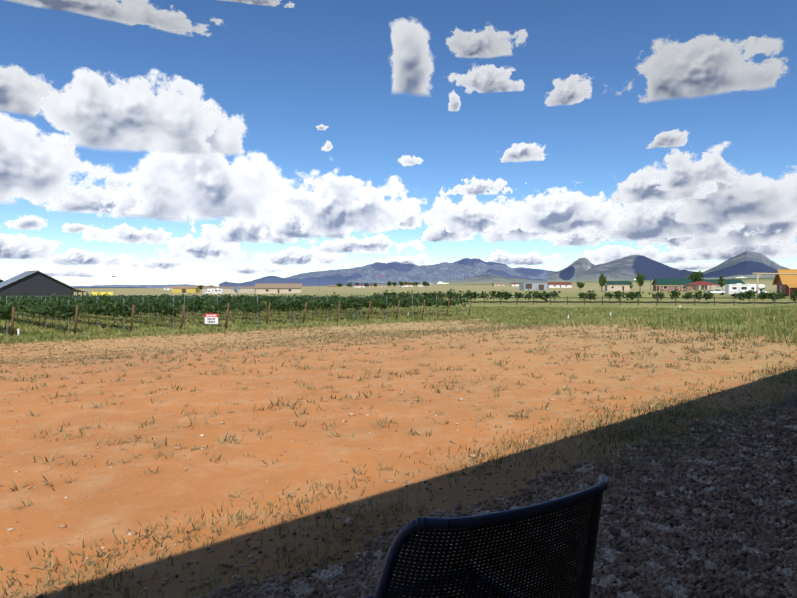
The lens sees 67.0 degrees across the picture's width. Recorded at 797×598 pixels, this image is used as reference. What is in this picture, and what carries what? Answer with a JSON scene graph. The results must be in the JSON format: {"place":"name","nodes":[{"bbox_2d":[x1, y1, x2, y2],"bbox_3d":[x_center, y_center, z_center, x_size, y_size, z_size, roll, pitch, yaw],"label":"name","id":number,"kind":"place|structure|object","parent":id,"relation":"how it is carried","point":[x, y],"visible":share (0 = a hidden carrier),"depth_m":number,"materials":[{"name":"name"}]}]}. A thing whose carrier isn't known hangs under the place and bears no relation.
{"place":"outdoors","nodes":[
{"label":"outdoors","id":0,"kind":"place"},
{"bbox_2d":[0,215,47,229],"bbox_3d":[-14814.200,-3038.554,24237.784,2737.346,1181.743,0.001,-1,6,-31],"label":"cloud","id":1,"kind":"structure","parent":0,"point":[30,222],"depth_m":24184.44,"materials":[{"name":"white"}]},
{"bbox_2d":[0,64,55,117],"bbox_3d":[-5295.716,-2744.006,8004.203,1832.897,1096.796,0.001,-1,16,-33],"label":"cloud","id":2,"kind":"structure","parent":0,"point":[22,92],"depth_m":8119.05,"materials":[{"name":"white"}]},
{"bbox_2d":[0,233,66,260],"bbox_3d":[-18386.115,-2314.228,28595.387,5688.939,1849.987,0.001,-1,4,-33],"label":"cloud","id":3,"kind":"structure","parent":0,"point":[21,246],"depth_m":28886.95,"materials":[{"name":"white"}]},
{"bbox_2d":[0,111,108,206],"bbox_3d":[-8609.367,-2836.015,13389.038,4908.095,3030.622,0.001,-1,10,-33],"label":"cloud","id":4,"kind":"structure","parent":0,"point":[35,169],"depth_m":13616.87,"materials":[{"name":"white"}]},
{"bbox_2d":[0,268,110,277],"bbox_3d":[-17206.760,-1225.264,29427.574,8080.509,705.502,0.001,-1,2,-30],"label":"cloud","id":5,"kind":"structure","parent":0,"point":[73,272],"depth_m":29939.90,"materials":[{"name":"white"}]},
{"bbox_2d":[62,223,99,232],"bbox_3d":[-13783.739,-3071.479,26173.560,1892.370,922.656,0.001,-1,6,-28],"label":"cloud","id":6,"kind":"structure","parent":0,"point":[73,228],"depth_m":26092.24,"materials":[{"name":"white"}]},
{"bbox_2d":[29,248,139,266],"bbox_3d":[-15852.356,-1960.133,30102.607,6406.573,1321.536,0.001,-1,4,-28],"label":"cloud","id":7,"kind":"structure","parent":0,"point":[74,257],"depth_m":30147.24,"materials":[{"name":"white"}]},
{"bbox_2d":[28,180,160,221],"bbox_3d":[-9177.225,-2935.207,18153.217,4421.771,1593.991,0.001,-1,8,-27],"label":"cloud","id":8,"kind":"structure","parent":0,"point":[76,201],"depth_m":17999.28,"materials":[{"name":"white"}]},
{"bbox_2d":[86,170,131,194],"bbox_3d":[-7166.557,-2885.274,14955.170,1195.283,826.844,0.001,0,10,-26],"label":"cloud","id":9,"kind":"structure","parent":0,"point":[115,182],"depth_m":15013.73,"materials":[{"name":"white"}]},
{"bbox_2d":[73,287,145,287],"bbox_3d":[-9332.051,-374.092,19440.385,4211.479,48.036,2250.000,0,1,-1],"label":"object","id":10,"kind":"structure","parent":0,"point":[110,287],"depth_m":18915.75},
{"bbox_2d":[7,0,222,36],"bbox_3d":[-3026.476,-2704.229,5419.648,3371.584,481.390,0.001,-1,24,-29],"label":"cloud","id":11,"kind":"structure","parent":0,"point":[135,12],"depth_m":5692.57,"materials":[{"name":"white"}]},
{"bbox_2d":[3,66,246,155],"bbox_3d":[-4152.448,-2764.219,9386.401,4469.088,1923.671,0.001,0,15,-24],"label":"cloud","id":12,"kind":"structure","parent":0,"point":[87,107],"depth_m":9367.95,"materials":[{"name":"white"}]},
{"bbox_2d":[71,284,198,287],"bbox_3d":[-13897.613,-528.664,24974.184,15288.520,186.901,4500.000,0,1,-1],"label":"hill","id":13,"kind":"structure","parent":0,"point":[158,286],"depth_m":24313.29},
{"bbox_2d":[81,223,193,245],"bbox_3d":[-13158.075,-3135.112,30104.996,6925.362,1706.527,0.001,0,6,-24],"label":"cloud","id":14,"kind":"structure","parent":0,"point":[125,233],"depth_m":30009.60,"materials":[{"name":"white"}]},
{"bbox_2d":[62,172,246,222],"bbox_3d":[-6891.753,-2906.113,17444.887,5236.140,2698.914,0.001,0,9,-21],"label":"cloud","id":15,"kind":"structure","parent":0,"point":[125,200],"depth_m":17088.70,"materials":[{"name":"white"}]},
{"bbox_2d":[123,258,210,269],"bbox_3d":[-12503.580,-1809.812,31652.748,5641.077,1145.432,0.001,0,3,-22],"label":"cloud","id":16,"kind":"structure","parent":0,"point":[161,264],"depth_m":31693.47,"materials":[{"name":"white"}]},
{"bbox_2d":[99,84,244,156],"bbox_3d":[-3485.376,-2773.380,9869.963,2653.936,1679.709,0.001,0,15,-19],"label":"cloud","id":17,"kind":"structure","parent":0,"point":[222,139],"depth_m":10088.79,"materials":[{"name":"white"}]},
{"bbox_2d":[43,150,335,223],"bbox_3d":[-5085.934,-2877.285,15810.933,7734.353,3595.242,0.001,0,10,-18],"label":"cloud","id":18,"kind":"structure","parent":0,"point":[253,186],"depth_m":15810.62,"materials":[{"name":"white"}]},
{"bbox_2d":[146,231,260,260],"bbox_3d":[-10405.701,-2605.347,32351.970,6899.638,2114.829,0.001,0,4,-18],"label":"cloud","id":19,"kind":"structure","parent":0,"point":[200,248],"depth_m":32296.10,"materials":[{"name":"white"}]},
{"bbox_2d":[197,265,290,273],"bbox_3d":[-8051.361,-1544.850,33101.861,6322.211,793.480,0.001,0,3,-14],"label":"cloud","id":20,"kind":"structure","parent":0,"point":[244,269],"depth_m":33063.47,"materials":[{"name":"white"}]},
{"bbox_2d":[222,0,294,7],"bbox_3d":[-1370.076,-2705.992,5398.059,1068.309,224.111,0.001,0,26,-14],"label":"cloud","id":21,"kind":"structure","parent":0,"point":[271,3],"depth_m":5449.36,"materials":[{"name":"white"}]},
{"bbox_2d":[185,212,336,243],"bbox_3d":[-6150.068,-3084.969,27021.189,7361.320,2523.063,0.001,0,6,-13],"label":"cloud","id":22,"kind":"structure","parent":0,"point":[237,232],"depth_m":26841.71,"materials":[{"name":"white"}]},
{"bbox_2d":[253,246,346,265],"bbox_3d":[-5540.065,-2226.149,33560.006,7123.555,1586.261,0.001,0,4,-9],"label":"cloud","id":23,"kind":"structure","parent":0,"point":[298,256],"depth_m":33557.06,"materials":[{"name":"white"}]},
{"bbox_2d":[259,214,357,239],"bbox_3d":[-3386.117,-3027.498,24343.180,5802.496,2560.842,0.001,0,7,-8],"label":"cloud","id":24,"kind":"structure","parent":0,"point":[288,229],"depth_m":24235.15,"materials":[{"name":"white"}]},
{"bbox_2d":[316,124,327,130],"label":"cloud","id":25,"kind":"structure","parent":0,"point":[321,127],"depth_m":9872.61,"materials":[{"name":"white"}]},
{"bbox_2d":[321,140,332,150],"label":"cloud","id":26,"kind":"structure","parent":0,"point":[328,145],"depth_m":11141.62,"materials":[{"name":"white"}]},
{"bbox_2d":[241,167,446,235],"bbox_3d":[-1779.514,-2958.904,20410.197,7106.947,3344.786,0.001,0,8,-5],"label":"cloud","id":27,"kind":"structure","parent":0,"point":[335,203],"depth_m":20397.35,"materials":[{"name":"white"}]},
{"bbox_2d":[289,233,430,253],"bbox_3d":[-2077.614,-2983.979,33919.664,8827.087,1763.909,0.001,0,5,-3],"label":"cloud","id":28,"kind":"structure","parent":0,"point":[380,243],"depth_m":33923.89,"materials":[{"name":"white"}]},
{"bbox_2d":[0,278,796,597],"bbox_3d":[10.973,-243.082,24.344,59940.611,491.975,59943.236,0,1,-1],"label":"ground","id":29,"kind":"structure","parent":0,"point":[96,516],"depth_m":5.45,"materials":[{"name":"orange soil"}]},
{"bbox_2d":[0,270,87,296],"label":"barn house","id":30,"kind":"structure","parent":29,"relation":"on","point":[33,283],"depth_m":147.22,"materials":[{"name":"grey metal"}]},
{"bbox_2d":[91,291,113,295],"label":"water tanks","id":31,"kind":"object","parent":29,"relation":"on","point":[102,293],"visible":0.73,"depth_m":212.03,"materials":[{"name":"yellow plastic"}]},
{"bbox_2d":[172,286,199,292],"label":"yellow barn","id":32,"kind":"structure","parent":29,"relation":"on","point":[185,289],"depth_m":412.70,"materials":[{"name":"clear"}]},
{"bbox_2d":[205,314,217,329],"bbox_3d":[-11.352,1.484,36.553,0.920,1.190,0.037,0,1,15],"label":"sign","id":33,"kind":"object","parent":29,"relation":"on","point":[211,319],"visible":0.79,"depth_m":36.53,"materials":[{"name":"white metal"}]},
{"bbox_2d":[205,288,222,294],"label":"travel trailer","id":34,"kind":"object","parent":29,"relation":"on","point":[218,291],"visible":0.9,"depth_m":297.08,"materials":[{"name":"white metal"}]},
{"bbox_2d":[202,286,255,293],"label":"tan shed","id":35,"kind":"structure","parent":29,"relation":"on","point":[243,289],"depth_m":353.76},
{"bbox_2d":[0,294,463,334],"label":"vineyard trellis","id":36,"kind":"object","parent":29,"relation":"on","point":[226,310],"visible":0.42,"depth_m":50.47,"materials":[{"name":"brown wood"}]},
{"bbox_2d":[0,292,468,333],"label":"vine","id":37,"kind":"object","parent":36,"relation":"on","point":[53,306],"depth_m":45.17,"materials":[{"name":"green plant"}]},
{"bbox_2d":[10,299,471,336],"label":"fence posts","id":38,"kind":"object","parent":29,"relation":"on","point":[12,321],"visible":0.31,"depth_m":39.34,"materials":[{"name":"brown wood"}]},
{"bbox_2d":[0,308,465,328],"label":"vineyard drip hose","id":39,"kind":"object","parent":38,"relation":"attached to","point":[245,314],"visible":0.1,"depth_m":49.55,"materials":[{"name":"black rubber"}]},
{"bbox_2d":[254,283,301,293],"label":"tan house","id":40,"kind":"structure","parent":29,"relation":"on","point":[265,288],"depth_m":323.72,"materials":[{"name":"paint"}]},
{"bbox_2d":[219,276,399,285],"bbox_3d":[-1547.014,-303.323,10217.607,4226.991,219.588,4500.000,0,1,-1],"label":"foothills","id":41,"kind":"structure","parent":29,"relation":"on","point":[304,282],"depth_m":9093.34,"materials":[{"name":"blue stone"}]},
{"bbox_2d":[17,306,680,335],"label":"irrigation risers","id":42,"kind":"object","parent":29,"relation":"on","point":[18,330],"visible":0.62,"depth_m":38.92,"materials":[{"name":"white plastic"}]},
{"bbox_2d":[377,284,386,286],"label":"house","id":43,"kind":"structure","parent":29,"relation":"on","point":[381,285],"depth_m":895.73,"materials":[{"name":"beige paint"}]},
{"bbox_2d":[0,327,795,595],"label":"dirt pebbles","id":44,"kind":"object","parent":29,"relation":"on","point":[134,532],"depth_m":6.79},
{"bbox_2d":[0,358,796,597],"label":"grass strip","id":45,"kind":"object","parent":29,"relation":"on","point":[682,417],"depth_m":4.40,"materials":[{"name":"green plant"}]},
{"bbox_2d":[0,317,796,573],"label":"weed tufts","id":46,"kind":"object","parent":29,"relation":"on","point":[399,333],"visible":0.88,"depth_m":12.99,"materials":[{"name":"plant"}]},
{"bbox_2d":[13,358,796,597],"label":"gravel strays","id":47,"kind":"object","parent":29,"relation":"on","point":[254,547],"visible":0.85,"depth_m":3.45,"materials":[{"name":"grey gravel"}]},
{"bbox_2d":[401,284,412,286],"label":"house","id":48,"kind":"structure","parent":29,"relation":"on","point":[407,285],"depth_m":936.42,"materials":[{"name":"white metal"}]},
{"bbox_2d":[232,274,652,292],"bbox_3d":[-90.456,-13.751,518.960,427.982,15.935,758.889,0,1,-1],"label":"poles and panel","id":49,"kind":"object","parent":29,"relation":"on","point":[236,288],"visible":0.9,"depth_m":141.25,"materials":[{"name":"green plant"}]},
{"bbox_2d":[362,475,608,597],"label":"patio chair","id":50,"kind":"object","parent":29,"relation":"on","point":[476,576],"visible":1,"depth_m":1.18,"materials":[{"name":"plastic"}]},
{"bbox_2d":[198,403,796,597],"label":"gravel stones","id":51,"kind":"object","parent":29,"relation":"on","point":[660,570],"visible":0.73,"depth_m":3.18,"materials":[{"name":"grey gravel"}]},
{"bbox_2d":[492,283,504,285],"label":"house","id":52,"kind":"structure","parent":29,"relation":"on","point":[498,284],"depth_m":759.21,"materials":[{"name":"beige paint"}]},
{"bbox_2d":[449,274,547,283],"bbox_3d":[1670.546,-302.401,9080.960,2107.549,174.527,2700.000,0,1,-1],"label":"mountain","id":53,"kind":"structure","parent":29,"relation":"on","point":[486,278],"depth_m":8282.50,"materials":[{"name":"stone"}]},
{"bbox_2d":[519,282,546,289],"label":"building","id":54,"kind":"structure","parent":29,"relation":"on","point":[532,285],"depth_m":327.15,"materials":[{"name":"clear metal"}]},
{"bbox_2d":[547,282,572,287],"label":"red roof house","id":55,"kind":"structure","parent":29,"relation":"on","point":[559,284],"depth_m":518.55,"materials":[{"name":"metal"}]},
{"bbox_2d":[548,258,595,281],"bbox_3d":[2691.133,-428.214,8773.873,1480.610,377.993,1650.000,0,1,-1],"label":"mountain","id":56,"kind":"structure","parent":29,"relation":"on","point":[573,270],"depth_m":8415.85,"materials":[{"name":"grey stone"}]},
{"bbox_2d":[577,282,584,287],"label":"tree","id":57,"kind":"object","parent":29,"relation":"on","point":[580,285],"visible":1,"depth_m":340.65,"materials":[{"name":"green plant"}]},
{"bbox_2d":[373,288,796,305],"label":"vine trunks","id":58,"kind":"object","parent":29,"relation":"on","point":[618,295],"visible":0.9,"depth_m":106.53,"materials":[{"name":"brown wood"}]},
{"bbox_2d":[598,273,606,291],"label":"poplar tree","id":59,"kind":"object","parent":29,"relation":"on","point":[602,281],"visible":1,"depth_m":250.71,"materials":[{"name":"green plant"}]},
{"bbox_2d":[605,281,629,290],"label":"house","id":60,"kind":"structure","parent":29,"relation":"on","point":[617,285],"depth_m":268.84,"materials":[{"name":"paint"}]},
{"bbox_2d":[579,255,692,280],"bbox_3d":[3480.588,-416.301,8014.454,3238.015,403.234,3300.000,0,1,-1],"label":"mountain","id":61,"kind":"structure","parent":29,"relation":"on","point":[627,267],"depth_m":7089.21,"materials":[{"name":"stone"}]},
{"bbox_2d":[636,272,646,290],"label":"poplar tree","id":62,"kind":"object","parent":29,"relation":"on","point":[640,278],"visible":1,"depth_m":266.28,"materials":[{"name":"green plant"}]},
{"bbox_2d":[655,285,683,293],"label":"pergola","id":63,"kind":"object","parent":29,"relation":"on","point":[669,285],"visible":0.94,"depth_m":190.40,"materials":[{"name":"brown wood"}]},
{"bbox_2d":[651,279,692,290],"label":"green roof house","id":64,"kind":"structure","parent":29,"relation":"on","point":[670,282],"depth_m":248.66,"materials":[{"name":"metal"}]},
{"bbox_2d":[685,270,705,288],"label":"dark tree","id":65,"kind":"object","parent":29,"relation":"on","point":[697,276],"visible":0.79,"depth_m":276.82,"materials":[{"name":"green plant"}]},
{"bbox_2d":[685,281,718,291],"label":"pavilion","id":66,"kind":"structure","parent":29,"relation":"on","point":[698,283],"depth_m":214.92,"materials":[{"name":"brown wood"}]},
{"bbox_2d":[704,289,724,294],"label":"white car","id":67,"kind":"object","parent":29,"relation":"on","point":[720,291],"visible":0.6,"depth_m":170.84,"materials":[{"name":"paint"}]},
{"bbox_2d":[692,279,744,289],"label":"house","id":68,"kind":"structure","parent":29,"relation":"on","point":[729,281],"depth_m":299.06,"materials":[{"name":"beige"}]},
{"bbox_2d":[718,275,724,289],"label":"poplar tree","id":69,"kind":"object","parent":29,"relation":"on","point":[721,283],"visible":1,"depth_m":262.32,"materials":[{"name":"green plant"}]},
{"bbox_2d":[686,251,788,278],"bbox_3d":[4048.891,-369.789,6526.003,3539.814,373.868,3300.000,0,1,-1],"label":"mountain","id":70,"kind":"structure","parent":29,"relation":"on","point":[746,264],"depth_m":5539.92,"materials":[{"name":"grey stone"}]},
{"bbox_2d":[725,283,767,295],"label":"motorhome","id":71,"kind":"object","parent":29,"relation":"on","point":[731,289],"visible":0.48,"depth_m":150.72,"materials":[{"name":"white metal"}]},
{"bbox_2d":[752,273,796,299],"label":"ranch gate","id":72,"kind":"structure","parent":29,"relation":"on","point":[770,273],"depth_m":127.20,"materials":[{"name":"brown wood"}]},
{"bbox_2d":[772,269,796,296],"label":"house","id":73,"kind":"structure","parent":29,"relation":"on","point":[785,284],"depth_m":153.52,"materials":[{"name":"orange wood"}]},
{"bbox_2d":[0,305,796,346],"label":"field grass","id":74,"kind":"structure","parent":0,"point":[705,317],"depth_m":41.19,"materials":[{"name":"green plant"}]},
{"bbox_2d":[0,0,796,285],"label":"sky","id":75,"kind":"structure","parent":0,"point":[289,72],"materials":[{"name":"blue"}]},
{"bbox_2d":[366,252,442,265],"bbox_3d":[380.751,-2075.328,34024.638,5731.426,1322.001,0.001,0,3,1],"label":"cloud","id":76,"kind":"structure","parent":0,"point":[420,259],"depth_m":34015.21,"materials":[{"name":"white"}]},
{"bbox_2d":[389,200,429,230],"bbox_3d":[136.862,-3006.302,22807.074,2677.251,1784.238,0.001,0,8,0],"label":"cloud","id":77,"kind":"structure","parent":0,"point":[412,222],"depth_m":22818.48,"materials":[{"name":"white"}]},
{"bbox_2d":[397,155,423,165],"bbox_3d":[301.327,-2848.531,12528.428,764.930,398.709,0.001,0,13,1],"label":"cloud","id":78,"kind":"structure","parent":0,"point":[407,160],"depth_m":12523.09,"materials":[{"name":"white"}]},
{"bbox_2d":[388,17,434,96],"bbox_3d":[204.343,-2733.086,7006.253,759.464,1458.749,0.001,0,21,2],"label":"cloud","id":79,"kind":"structure","parent":0,"point":[411,58],"depth_m":6985.92,"materials":[{"name":"white"}]},
{"bbox_2d":[419,224,475,241],"bbox_3d":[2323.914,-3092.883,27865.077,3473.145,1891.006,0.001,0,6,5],"label":"cloud","id":80,"kind":"structure","parent":0,"point":[435,233],"depth_m":27895.39,"materials":[{"name":"white"}]},
{"bbox_2d":[448,89,460,110],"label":"cloud","id":81,"kind":"structure","parent":0,"point":[454,103],"depth_m":8615.58,"materials":[{"name":"white"}]},
{"bbox_2d":[285,258,633,283],"bbox_3d":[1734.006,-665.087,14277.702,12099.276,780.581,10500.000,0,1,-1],"label":"hill range","id":82,"kind":"structure","parent":0,"point":[443,272],"depth_m":11129.65,"materials":[{"name":"blue stone"}]},
{"bbox_2d":[413,192,542,234],"bbox_3d":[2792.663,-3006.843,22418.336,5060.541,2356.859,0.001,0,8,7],"label":"cloud","id":83,"kind":"structure","parent":0,"point":[468,213],"depth_m":22446.55,"materials":[{"name":"white"}]},
{"bbox_2d":[438,177,526,195],"bbox_3d":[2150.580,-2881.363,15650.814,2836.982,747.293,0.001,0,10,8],"label":"cloud","id":84,"kind":"structure","parent":0,"point":[477,186],"depth_m":15651.40,"materials":[{"name":"white"}]},
{"bbox_2d":[448,64,524,93],"bbox_3d":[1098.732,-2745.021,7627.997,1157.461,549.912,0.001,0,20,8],"label":"cloud","id":85,"kind":"structure","parent":0,"point":[481,79],"depth_m":7613.21,"materials":[{"name":"white"}]},
{"bbox_2d":[446,22,527,58],"bbox_3d":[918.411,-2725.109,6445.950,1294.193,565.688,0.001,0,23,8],"label":"cloud","id":86,"kind":"structure","parent":0,"point":[488,42],"depth_m":6441.84,"materials":[{"name":"white"}]},
{"bbox_2d":[472,249,564,265],"bbox_3d":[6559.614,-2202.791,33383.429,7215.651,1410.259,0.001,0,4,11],"label":"cloud","id":87,"kind":"structure","parent":0,"point":[527,259],"depth_m":33342.25,"materials":[{"name":"white"}]},
{"bbox_2d":[497,142,546,162],"bbox_3d":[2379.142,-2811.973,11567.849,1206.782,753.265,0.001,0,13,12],"label":"cloud","id":88,"kind":"structure","parent":0,"point":[522,152],"depth_m":11560.64,"materials":[{"name":"white"}]},
{"bbox_2d":[471,194,611,242],"bbox_3d":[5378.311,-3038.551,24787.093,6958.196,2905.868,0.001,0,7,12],"label":"cloud","id":89,"kind":"structure","parent":0,"point":[519,234],"depth_m":24867.53,"materials":[{"name":"white"}]},
{"bbox_2d":[481,181,626,234],"bbox_3d":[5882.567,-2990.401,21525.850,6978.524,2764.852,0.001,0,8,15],"label":"cloud","id":90,"kind":"structure","parent":0,"point":[556,210],"depth_m":21526.06,"materials":[{"name":"white"}]},
{"bbox_2d":[545,74,592,106],"bbox_3d":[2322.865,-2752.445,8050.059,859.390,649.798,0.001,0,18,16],"label":"cloud","id":91,"kind":"structure","parent":0,"point":[573,89],"depth_m":8048.49,"materials":[{"name":"white"}]},
{"bbox_2d":[548,233,631,246],"bbox_3d":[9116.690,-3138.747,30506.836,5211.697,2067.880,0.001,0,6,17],"label":"cloud","id":92,"kind":"structure","parent":0,"point":[573,240],"depth_m":30586.56,"materials":[{"name":"white"}]},
{"bbox_2d":[569,204,673,242],"bbox_3d":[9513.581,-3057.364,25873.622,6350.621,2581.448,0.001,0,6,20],"label":"cloud","id":93,"kind":"structure","parent":0,"point":[603,238],"depth_m":26148.93,"materials":[{"name":"white"}]},
{"bbox_2d":[460,297,796,303],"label":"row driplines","id":94,"kind":"object","parent":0,"point":[628,301],"visible":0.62,"depth_m":96.67,"materials":[{"name":"black plastic"}]},
{"bbox_2d":[575,240,704,264],"bbox_3d":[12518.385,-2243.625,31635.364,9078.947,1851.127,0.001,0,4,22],"label":"cloud","id":95,"kind":"structure","parent":0,"point":[610,253],"depth_m":31691.47,"materials":[{"name":"white"}]},
{"bbox_2d":[628,235,691,250],"bbox_3d":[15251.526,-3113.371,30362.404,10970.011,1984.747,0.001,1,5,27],"label":"cloud","id":96,"kind":"structure","parent":0,"point":[674,242],"depth_m":31146.54,"materials":[{"name":"white"}]},
{"bbox_2d":[601,160,733,203],"bbox_3d":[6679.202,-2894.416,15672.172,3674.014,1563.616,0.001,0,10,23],"label":"cloud","id":97,"kind":"structure","parent":0,"point":[639,185],"depth_m":15709.46,"materials":[{"name":"white"}]},
{"bbox_2d":[645,129,689,148],"bbox_3d":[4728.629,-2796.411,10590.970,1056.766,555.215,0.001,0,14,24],"label":"cloud","id":98,"kind":"structure","parent":0,"point":[675,138],"depth_m":10567.22,"materials":[{"name":"white"}]},
{"bbox_2d":[545,171,793,241],"bbox_3d":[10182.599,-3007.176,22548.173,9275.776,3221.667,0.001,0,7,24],"label":"cloud","id":99,"kind":"structure","parent":0,"point":[637,222],"depth_m":22756.87,"materials":[{"name":"white"}]},
{"bbox_2d":[667,260,721,270],"bbox_3d":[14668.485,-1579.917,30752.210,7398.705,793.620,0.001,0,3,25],"label":"cloud","id":100,"kind":"structure","parent":0,"point":[694,266],"depth_m":30566.85,"materials":[{"name":"white"}]},
{"bbox_2d":[602,34,787,103],"bbox_3d":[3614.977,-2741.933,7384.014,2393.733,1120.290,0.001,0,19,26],"label":"cloud","id":101,"kind":"structure","parent":0,"point":[704,65],"depth_m":7290.27,"materials":[{"name":"white"}]},
{"bbox_2d":[655,144,739,190],"bbox_3d":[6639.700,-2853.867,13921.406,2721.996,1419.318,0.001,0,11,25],"label":"cloud","id":102,"kind":"structure","parent":0,"point":[683,171],"depth_m":13842.15,"materials":[{"name":"white"}]},
{"bbox_2d":[611,140,796,226],"bbox_3d":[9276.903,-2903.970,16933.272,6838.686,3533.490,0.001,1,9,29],"label":"cloud","id":103,"kind":"structure","parent":0,"point":[758,198],"depth_m":16775.21,"materials":[{"name":"white"}]},
{"bbox_2d":[672,238,796,261],"bbox_3d":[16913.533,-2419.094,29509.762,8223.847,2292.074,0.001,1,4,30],"label":"cloud","id":104,"kind":"structure","parent":0,"point":[770,251],"depth_m":29550.52,"materials":[{"name":"white"}]},
{"bbox_2d":[675,215,796,251],"bbox_3d":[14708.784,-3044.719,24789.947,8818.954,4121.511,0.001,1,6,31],"label":"cloud","id":105,"kind":"structure","parent":0,"point":[788,228],"depth_m":24908.22,"materials":[{"name":"white"}]},
{"bbox_2d":[761,57,787,64],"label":"cloud","id":106,"kind":"structure","parent":0,"point":[768,60],"depth_m":7063.66,"materials":[{"name":"white"}]}
]}

